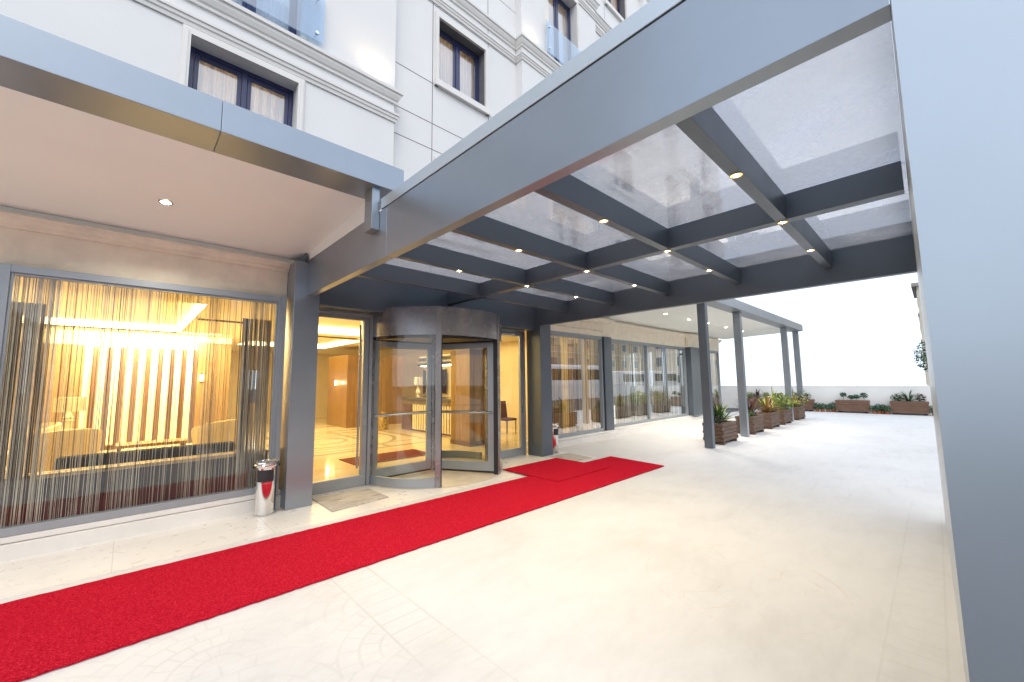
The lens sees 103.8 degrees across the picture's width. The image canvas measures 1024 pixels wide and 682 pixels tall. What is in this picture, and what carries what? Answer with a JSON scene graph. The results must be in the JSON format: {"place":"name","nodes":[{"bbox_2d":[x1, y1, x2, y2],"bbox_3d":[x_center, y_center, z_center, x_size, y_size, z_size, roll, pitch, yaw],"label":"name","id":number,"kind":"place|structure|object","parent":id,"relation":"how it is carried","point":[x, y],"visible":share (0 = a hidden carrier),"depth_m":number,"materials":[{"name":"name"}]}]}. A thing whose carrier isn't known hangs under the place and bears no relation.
{"place":"outdoors","nodes":[
{"label":"outdoors","id":0,"kind":"place"},
{"bbox_2d":[53,397,85,429],"bbox_3d":[-8.115,1.464,7.345,0.283,0.860,0.283,-1,-6,1],"label":"lounge lamp","id":1,"kind":"object","parent":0,"point":[73,409],"visible":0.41,"depth_m":7.30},
{"bbox_2d":[0,451,595,598],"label":"entrance pavement","id":2,"kind":"structure","parent":0,"point":[32,574],"depth_m":4.12,"materials":[{"name":"stone"}]},
{"bbox_2d":[252,459,279,516],"bbox_3d":[-3.064,1.813,4.997,0.271,0.648,0.271,0,-6,-10],"label":"litter bin","id":3,"kind":"object","parent":2,"relation":"on","point":[265,488],"visible":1,"depth_m":4.91,"materials":[{"name":"metal"}]},
{"bbox_2d":[312,489,387,511],"bbox_3d":[-2.221,2.180,5.557,0.795,0.012,0.789,5,-8,-43],"label":"door mat","id":4,"kind":"object","parent":2,"relation":"on","point":[335,502],"depth_m":5.51,"materials":[{"name":"beige carpet"}]},
{"bbox_2d":[552,423,558,453],"bbox_3d":[0.919,2.167,8.963,0.271,0.648,0.271,3,-7,-30],"label":"litter bin","id":5,"kind":"object","parent":2,"relation":"on","point":[555,426],"visible":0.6,"depth_m":8.86,"materials":[{"name":"metal"}]},
{"bbox_2d":[550,453,591,460],"bbox_3d":[1.245,2.427,8.399,0.679,0.012,0.720,5,-8,-43],"label":"door mat","id":6,"kind":"object","parent":2,"relation":"on","point":[571,456],"depth_m":8.34,"materials":[{"name":"beige carpet"}]},
{"bbox_2d":[278,0,1023,681],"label":"entrance canopy","id":7,"kind":"object","parent":2,"relation":"on","point":[684,66],"visible":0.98,"depth_m":1.96,"materials":[{"name":"grey metal"}]},
{"bbox_2d":[0,0,725,562],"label":"hotel building","id":8,"kind":"structure","parent":0,"point":[410,88],"depth_m":8.02,"materials":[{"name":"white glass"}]},
{"bbox_2d":[0,301,46,526],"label":"string curtain","id":9,"kind":"object","parent":8,"relation":"hanging from","point":[13,354],"visible":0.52,"depth_m":3.99,"materials":[{"name":"grey fabric"}]},
{"bbox_2d":[6,422,62,465],"bbox_3d":[-8.909,1.983,7.409,0.920,0.902,0.780,-2,-6,16],"label":"armchair","id":10,"kind":"object","parent":8,"relation":"on","point":[51,426],"visible":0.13,"depth_m":7.49,"materials":[{"name":"fabric"}]},
{"bbox_2d":[23,428,102,472],"bbox_3d":[-7.330,1.881,6.568,0.780,0.902,0.920,-4,-7,30],"label":"armchair","id":11,"kind":"object","parent":8,"relation":"on","point":[64,446],"visible":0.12,"depth_m":6.35,"materials":[{"name":"fabric"}]},
{"bbox_2d":[0,448,267,522],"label":"window ledge","id":12,"kind":"object","parent":8,"relation":"on","point":[123,479],"depth_m":4.61,"materials":[{"name":"stone"}]},
{"bbox_2d":[0,276,274,526],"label":"string curtain","id":13,"kind":"object","parent":8,"relation":"hanging from","point":[45,357],"visible":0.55,"depth_m":4.35,"materials":[{"name":"beige fabric"}]},
{"bbox_2d":[0,263,286,537],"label":"shop window","id":14,"kind":"structure","parent":8,"relation":"in","point":[8,272],"depth_m":4.47,"materials":[{"name":"metal"}]},
{"bbox_2d":[53,441,235,469],"bbox_3d":[-4.762,1.788,5.312,1.700,0.792,0.800,5,-8,-43],"label":"sofa","id":15,"kind":"object","parent":8,"relation":"on","point":[125,454],"visible":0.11,"depth_m":5.00,"materials":[{"name":"blue fabric"}]},
{"bbox_2d":[115,438,187,450],"bbox_3d":[-7.383,2.287,8.233,1.100,0.444,0.600,5,-8,-43],"label":"coffee table","id":16,"kind":"object","parent":8,"relation":"on","point":[141,444],"visible":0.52,"depth_m":8.13,"materials":[{"name":"brown wood"}]},
{"bbox_2d":[0,14,403,262],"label":"side canopy","id":17,"kind":"object","parent":8,"relation":"attached to","point":[89,137],"visible":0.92,"depth_m":3.48,"materials":[{"name":"grey metal"}]},
{"bbox_2d":[191,419,240,450],"bbox_3d":[-5.817,2.009,8.012,0.780,0.902,0.920,-2,-6,16],"label":"armchair","id":18,"kind":"object","parent":8,"relation":"on","point":[219,433],"visible":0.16,"depth_m":7.70,"materials":[{"name":"fabric"}]},
{"bbox_2d":[179,23,304,130],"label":"window","id":19,"kind":"structure","parent":8,"relation":"in","point":[206,73],"depth_m":5.60,"materials":[{"name":"white glass"}]},
{"bbox_2d":[232,318,270,489],"bbox_3d":[-3.470,0.818,5.369,0.351,2.239,0.044,5,-8,-43],"label":"string curtain","id":20,"kind":"object","parent":8,"relation":"hanging from","point":[239,444],"visible":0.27,"depth_m":5.34,"materials":[{"name":"grey fabric"}]},
{"bbox_2d":[232,0,308,40],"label":"window","id":21,"kind":"structure","parent":8,"relation":"in","point":[283,13],"depth_m":6.10,"materials":[{"name":"glass"}]},
{"bbox_2d":[312,309,372,494],"bbox_3d":[-2.640,0.887,6.138,0.990,2.711,0.162,5,-8,-43],"label":"glass door","id":22,"kind":"structure","parent":8,"relation":"in","point":[363,478],"depth_m":6.34,"materials":[{"name":"metal"}]},
{"bbox_2d":[339,449,424,465],"bbox_3d":[-2.684,2.497,8.684,1.750,0.012,0.900,5,-8,-43],"label":"mat","id":23,"kind":"object","parent":8,"relation":"on","point":[394,455],"visible":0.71,"depth_m":8.67,"materials":[{"name":"red carpet"}]},
{"bbox_2d":[398,396,450,435],"bbox_3d":[-2.287,2.372,12.898,1.000,1.094,3.800,5,-8,-43],"label":"reception desk","id":24,"kind":"object","parent":8,"relation":"on","point":[415,422],"visible":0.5,"depth_m":13.14,"materials":[{"name":"brown wood"}]},
{"bbox_2d":[413,377,422,396],"bbox_3d":[-3.231,1.578,13.818,0.340,0.680,0.340,5,-8,-43],"label":"table lamp","id":25,"kind":"object","parent":24,"relation":"on","point":[418,381],"visible":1,"depth_m":13.73,"materials":[{"name":"fabric"}]},
{"bbox_2d":[357,306,503,488],"bbox_3d":[-1.463,0.962,7.453,2.600,2.794,2.600,5,-8,-43],"label":"revolving door","id":26,"kind":"structure","parent":8,"relation":"on","point":[433,331],"depth_m":6.81,"materials":[{"name":"metal"}]},
{"bbox_2d":[417,354,450,366],"bbox_3d":[-2.311,0.376,13.027,0.560,0.855,2.000,5,-8,-43],"label":"chandelier","id":27,"kind":"object","parent":8,"relation":"hanging from","point":[446,359],"visible":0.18,"depth_m":12.81,"materials":[{"name":"silver metal"}]},
{"bbox_2d":[423,369,446,393],"bbox_3d":[-3.303,1.732,17.137,0.055,1.050,1.760,5,-8,-43],"label":"wall screen","id":28,"kind":"object","parent":8,"relation":"attached to","point":[444,381],"depth_m":16.64,"materials":[{"name":"black glass"}]},
{"bbox_2d":[434,156,490,251],"bbox_3d":[-1.119,-2.713,8.282,1.406,1.598,0.481,5,-8,-43],"label":"window","id":29,"kind":"structure","parent":8,"relation":"in","point":[457,238],"depth_m":8.17,"materials":[{"name":"white glass"}]},
{"bbox_2d":[434,10,490,116],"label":"window","id":30,"kind":"structure","parent":8,"relation":"in","point":[456,68],"depth_m":8.64,"materials":[{"name":"white glass"}]},
{"bbox_2d":[501,401,516,433],"bbox_3d":[-0.201,2.371,12.520,0.479,0.974,0.578,5,-8,-43],"label":"side chair","id":31,"kind":"object","parent":8,"relation":"on","point":[504,417],"visible":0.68,"depth_m":12.66,"materials":[{"name":"fabric"}]},
{"bbox_2d":[501,329,525,458],"bbox_3d":[-0.094,1.104,8.582,0.980,2.711,0.120,5,-8,-43],"label":"glass door","id":32,"kind":"structure","parent":8,"relation":"in","point":[521,450],"depth_m":8.81,"materials":[{"name":"metal"}]},
{"bbox_2d":[545,0,579,64],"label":"window","id":33,"kind":"structure","parent":8,"relation":"in","point":[557,14],"depth_m":11.19,"materials":[{"name":"clear glass"}]},
{"bbox_2d":[549,199,585,251],"bbox_3d":[1.275,-2.596,10.364,1.426,1.768,0.595,5,-8,-43],"label":"window","id":34,"kind":"structure","parent":8,"relation":"in","point":[558,225],"depth_m":10.63,"materials":[{"name":"white glass"}]},
{"bbox_2d":[551,335,597,433],"bbox_3d":[1.427,1.123,10.444,2.662,2.520,0.046,5,-8,-43],"label":"string curtain","id":35,"kind":"object","parent":8,"relation":"hanging from","point":[580,379],"visible":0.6,"depth_m":10.73,"materials":[{"name":"grey fabric"}]},
{"bbox_2d":[570,168,583,181],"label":"window","id":36,"kind":"structure","parent":8,"relation":"in","point":[582,170],"depth_m":10.82,"materials":[{"name":"white glass"}]},
{"bbox_2d":[550,331,604,437],"bbox_3d":[1.492,1.099,10.339,2.900,2.625,0.100,5,-8,-43],"label":"shop window","id":37,"kind":"structure","parent":8,"relation":"in","point":[600,354],"depth_m":11.17,"materials":[{"name":"metal"}]},
{"bbox_2d":[604,0,627,21],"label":"window","id":38,"kind":"structure","parent":8,"relation":"in","point":[613,5],"depth_m":13.54,"materials":[{"name":"white glass"}]},
{"bbox_2d":[610,148,636,201],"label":"window","id":39,"kind":"structure","parent":8,"relation":"in","point":[618,174],"depth_m":13.09,"materials":[{"name":"white glass"}]},
{"bbox_2d":[613,235,638,260],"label":"window","id":40,"kind":"structure","parent":8,"relation":"in","point":[615,238],"depth_m":12.20,"materials":[{"name":"white glass"}]},
{"bbox_2d":[611,343,646,423],"bbox_3d":[4.633,1.413,13.735,5.254,2.510,0.046,5,-8,-43],"label":"string curtain","id":41,"kind":"object","parent":8,"relation":"hanging from","point":[641,403],"visible":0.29,"depth_m":12.90,"materials":[{"name":"grey fabric"}]},
{"bbox_2d":[611,339,688,426],"bbox_3d":[4.723,1.387,13.639,5.490,2.610,0.100,5,-8,-43],"label":"shop window","id":42,"kind":"structure","parent":8,"relation":"in","point":[665,365],"depth_m":14.27,"materials":[{"name":"glass"}]},
{"bbox_2d":[662,125,679,162],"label":"window","id":43,"kind":"structure","parent":8,"relation":"in","point":[663,131],"depth_m":15.50,"materials":[{"name":"white glass"}]},
{"bbox_2d":[664,168,683,227],"bbox_3d":[5.894,-4.956,14.896,1.376,2.428,0.319,5,-8,-43],"label":"window","id":44,"kind":"structure","parent":8,"relation":"in","point":[666,182],"depth_m":15.08,"materials":[{"name":"white glass"}]},
{"bbox_2d":[668,254,685,271],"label":"window","id":45,"kind":"structure","parent":8,"relation":"in","point":[670,261],"depth_m":14.76,"materials":[{"name":"white glass"}]},
{"bbox_2d":[697,146,712,190],"bbox_3d":[8.250,-7.820,17.471,1.376,2.428,0.319,5,-8,-43],"label":"window","id":46,"kind":"structure","parent":8,"relation":"in","point":[701,162],"depth_m":17.76,"materials":[{"name":"white glass"}]},
{"bbox_2d":[700,196,716,254],"bbox_3d":[8.284,-4.755,17.164,1.376,2.428,0.319,5,-8,-43],"label":"window","id":47,"kind":"structure","parent":8,"relation":"in","point":[702,207],"depth_m":17.41,"materials":[{"name":"white glass"}]},
{"bbox_2d":[710,350,721,407],"bbox_3d":[8.304,1.689,17.037,2.640,2.610,0.100,5,-8,-43],"label":"shop window","id":48,"kind":"structure","parent":8,"relation":"in","point":[714,355],"depth_m":17.67,"materials":[{"name":"glass"}]},
{"bbox_2d":[378,412,388,429],"bbox_3d":[-4.419,2.735,13.803,0.340,0.600,0.338,5,-8,-43],"label":"floor vase","id":49,"kind":"object","parent":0,"point":[383,423],"visible":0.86,"depth_m":13.67,"materials":[{"name":"gold metal"}]},
{"bbox_2d":[0,409,965,681],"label":"forecourt","id":50,"kind":"structure","parent":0,"point":[812,547],"depth_m":3.08,"materials":[{"name":"stone"}]},
{"bbox_2d":[0,456,663,681],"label":"red carpet","id":51,"kind":"object","parent":50,"relation":"on","point":[41,634],"visible":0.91,"depth_m":3.33,"materials":[{"name":"red carpet"}]},
{"bbox_2d":[503,458,609,481],"bbox_3d":[0.811,2.303,7.267,1.489,0.014,1.280,5,-8,-43],"label":"red mat","id":52,"kind":"object","parent":51,"relation":"on","point":[557,469],"visible":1,"depth_m":7.17,"materials":[{"name":"carpet"}]},
{"bbox_2d":[540,260,804,448],"bbox_3d":[6.063,0.937,12.820,13.390,3.782,3.040,5,-8,-43],"label":"side canopy","id":53,"kind":"object","parent":50,"relation":"on","point":[737,320],"visible":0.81,"depth_m":11.48,"materials":[{"name":"metal"}]},
{"bbox_2d":[702,420,738,444],"bbox_3d":[5.341,2.325,10.278,1.076,0.506,0.496,5,-8,-43],"label":"planter box","id":54,"kind":"object","parent":50,"relation":"on","point":[726,430],"visible":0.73,"depth_m":9.94,"materials":[{"name":"brown wood"}]},
{"bbox_2d":[714,415,722,423],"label":"leafy plant","id":55,"kind":"object","parent":54,"relation":"on","point":[718,421],"visible":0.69,"depth_m":10.01,"materials":[{"name":"green plant"}]},
{"bbox_2d":[701,402,739,423],"bbox_3d":[5.280,1.806,10.278,1.168,0.620,1.063,5,-8,-43],"label":"spiky plant","id":56,"kind":"object","parent":54,"relation":"on","point":[717,410],"visible":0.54,"depth_m":10.15,"materials":[{"name":"green plant"}]},
{"bbox_2d":[735,414,764,434],"bbox_3d":[7.130,2.479,12.017,1.076,0.506,0.496,5,-8,-43],"label":"planter box","id":57,"kind":"object","parent":50,"relation":"on","point":[756,422],"visible":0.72,"depth_m":11.77,"materials":[{"name":"brown wood"}]},
{"bbox_2d":[731,396,766,415],"bbox_3d":[7.053,1.940,12.003,1.004,0.658,1.094,5,-8,-43],"label":"spiky plant","id":58,"kind":"object","parent":57,"relation":"on","point":[751,406],"visible":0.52,"depth_m":11.89,"materials":[{"name":"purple plant"}]},
{"bbox_2d":[747,398,771,407],"bbox_3d":[12.956,3.303,21.163,0.436,0.566,1.192,5,-8,-43],"label":"long planter","id":59,"kind":"object","parent":50,"relation":"on","point":[749,400],"visible":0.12,"depth_m":21.08,"materials":[{"name":"brown wood"}]},
{"bbox_2d":[752,389,763,397],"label":"spiky plant","id":60,"kind":"object","parent":59,"relation":"on","point":[757,393],"visible":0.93,"depth_m":21.11,"materials":[{"name":"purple plant"}]},
{"bbox_2d":[756,411,780,428],"bbox_3d":[8.419,2.588,13.240,1.076,0.506,0.496,5,-8,-43],"label":"planter box","id":61,"kind":"object","parent":50,"relation":"on","point":[771,419],"visible":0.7,"depth_m":12.88,"materials":[{"name":"brown wood"}]},
{"bbox_2d":[753,396,780,412],"bbox_3d":[8.385,2.070,13.185,1.238,0.606,0.963,5,-8,-43],"label":"spiky plant","id":62,"kind":"object","parent":61,"relation":"on","point":[764,404],"visible":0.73,"depth_m":13.14,"materials":[{"name":"green plant"}]},
{"bbox_2d":[776,409,791,424],"bbox_3d":[9.570,2.685,14.332,1.076,0.506,0.496,5,-8,-43],"label":"planter box","id":63,"kind":"object","parent":50,"relation":"on","point":[785,416],"visible":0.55,"depth_m":13.98,"materials":[{"name":"brown wood"}]},
{"bbox_2d":[758,387,785,409],"bbox_3d":[9.263,2.000,14.266,1.091,0.941,1.350,-3,-6,25],"label":"spiky plant","id":64,"kind":"object","parent":63,"relation":"on","point":[773,395],"visible":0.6,"depth_m":14.13,"materials":[{"name":"green plant"}]},
{"bbox_2d":[765,393,795,410],"bbox_3d":[9.546,2.169,14.344,0.959,0.668,0.917,5,-8,-43],"label":"leafy plant","id":65,"kind":"object","parent":63,"relation":"on","point":[787,403],"visible":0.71,"depth_m":14.16,"materials":[{"name":"green plant"}]},
{"bbox_2d":[793,405,805,419],"bbox_3d":[11.113,2.814,15.796,1.076,0.506,0.496,5,-8,-43],"label":"planter box","id":66,"kind":"object","parent":50,"relation":"on","point":[799,412],"visible":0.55,"depth_m":15.40,"materials":[{"name":"brown wood"}]},
{"bbox_2d":[784,393,807,406],"bbox_3d":[11.050,2.318,15.725,0.900,0.574,0.890,5,-8,-43],"label":"leafy plant","id":67,"kind":"object","parent":66,"relation":"on","point":[798,402],"visible":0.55,"depth_m":15.51,"materials":[{"name":"green plant"}]},
{"bbox_2d":[804,399,814,410],"bbox_3d":[14.211,3.157,19.853,0.436,0.566,1.192,5,-8,-43],"label":"long planter","id":68,"kind":"object","parent":50,"relation":"on","point":[809,405],"visible":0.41,"depth_m":19.42,"materials":[{"name":"brown wood"}]},
{"bbox_2d":[813,402,820,411],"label":"potted herb","id":69,"kind":"object","parent":50,"relation":"on","point":[817,408],"visible":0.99,"depth_m":19.20,"materials":[{"name":"plant"}]},
{"bbox_2d":[818,403,826,411],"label":"potted herb","id":70,"kind":"object","parent":50,"relation":"on","point":[822,409],"visible":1,"depth_m":19.02,"materials":[{"name":"green plant"}]},
{"bbox_2d":[823,404,830,411],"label":"potted herb","id":71,"kind":"object","parent":50,"relation":"on","point":[827,409],"visible":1,"depth_m":18.91,"materials":[{"name":"green plant"}]},
{"bbox_2d":[827,402,838,411],"bbox_3d":[15.082,3.098,18.882,0.436,0.470,0.407,3,-7,-33],"label":"potted herb","id":72,"kind":"object","parent":50,"relation":"on","point":[833,408],"visible":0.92,"depth_m":18.81,"materials":[{"name":"green plant"}]},
{"bbox_2d":[835,400,870,413],"bbox_3d":[15.605,2.996,18.399,0.436,0.566,1.192,5,-8,-43],"label":"long planter","id":73,"kind":"object","parent":50,"relation":"on","point":[855,405],"visible":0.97,"depth_m":18.25,"materials":[{"name":"brown wood"}]},
{"bbox_2d":[860,393,867,397],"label":"leafy plant","id":74,"kind":"object","parent":73,"relation":"on","point":[865,395],"visible":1,"depth_m":18.11,"materials":[{"name":"green plant"}]},
{"bbox_2d":[869,405,877,413],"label":"potted herb","id":75,"kind":"object","parent":50,"relation":"on","point":[874,410],"visible":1,"depth_m":17.72,"materials":[{"name":"green plant"}]},
{"bbox_2d":[872,403,881,413],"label":"potted herb","id":76,"kind":"object","parent":50,"relation":"on","point":[878,409],"visible":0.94,"depth_m":17.63,"materials":[{"name":"green plant"}]},
{"bbox_2d":[879,404,887,413],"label":"potted herb","id":77,"kind":"object","parent":50,"relation":"on","point":[882,411],"visible":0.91,"depth_m":17.58,"materials":[{"name":"green plant"}]},
{"bbox_2d":[882,405,890,413],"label":"potted herb","id":78,"kind":"object","parent":50,"relation":"on","point":[886,410],"visible":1,"depth_m":17.41,"materials":[{"name":"green plant"}]},
{"bbox_2d":[889,401,929,415],"bbox_3d":[16.887,2.847,17.060,0.436,0.566,1.192,5,-8,-43],"label":"long planter","id":79,"kind":"object","parent":50,"relation":"on","point":[915,407],"visible":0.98,"depth_m":16.93,"materials":[{"name":"brown wood"}]},
{"bbox_2d":[890,393,902,400],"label":"leafy plant","id":80,"kind":"object","parent":79,"relation":"on","point":[898,396],"visible":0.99,"depth_m":17.34,"materials":[{"name":"green plant"}]},
{"bbox_2d":[901,390,918,401],"bbox_3d":[16.901,2.310,17.050,0.875,0.567,0.977,-2,-6,9],"label":"spiky plant","id":81,"kind":"object","parent":79,"relation":"on","point":[906,397],"visible":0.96,"depth_m":17.09,"materials":[{"name":"green plant"}]},
{"bbox_2d":[915,394,925,401],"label":"leafy plant","id":82,"kind":"object","parent":79,"relation":"on","point":[922,396],"visible":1,"depth_m":16.80,"materials":[{"name":"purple plant"}]},
{"bbox_2d":[251,386,738,412],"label":"ground","id":83,"kind":"structure","parent":0,"point":[727,409],"depth_m":31.71,"materials":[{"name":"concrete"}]},
{"bbox_2d":[721,386,931,414],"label":"wall","id":84,"kind":"structure","parent":83,"relation":"on","point":[880,395],"depth_m":19.00,"materials":[{"name":"white paint"}]},
{"bbox_2d":[911,282,929,385],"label":"apartment block","id":85,"kind":"structure","parent":83,"relation":"on","point":[915,289],"depth_m":39.52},
{"bbox_2d":[913,341,927,371],"bbox_3d":[28.892,1.946,27.556,1.798,4.204,1.881,5,-8,-43],"label":"street tree","id":86,"kind":"object","parent":83,"relation":"on","point":[923,356],"visible":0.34,"depth_m":27.93,"materials":[{"name":"green plant"}]},
{"bbox_2d":[242,21,926,388],"label":"sky","id":87,"kind":"structure","parent":0,"point":[835,114],"materials":[{"name":"white"}]}
]}

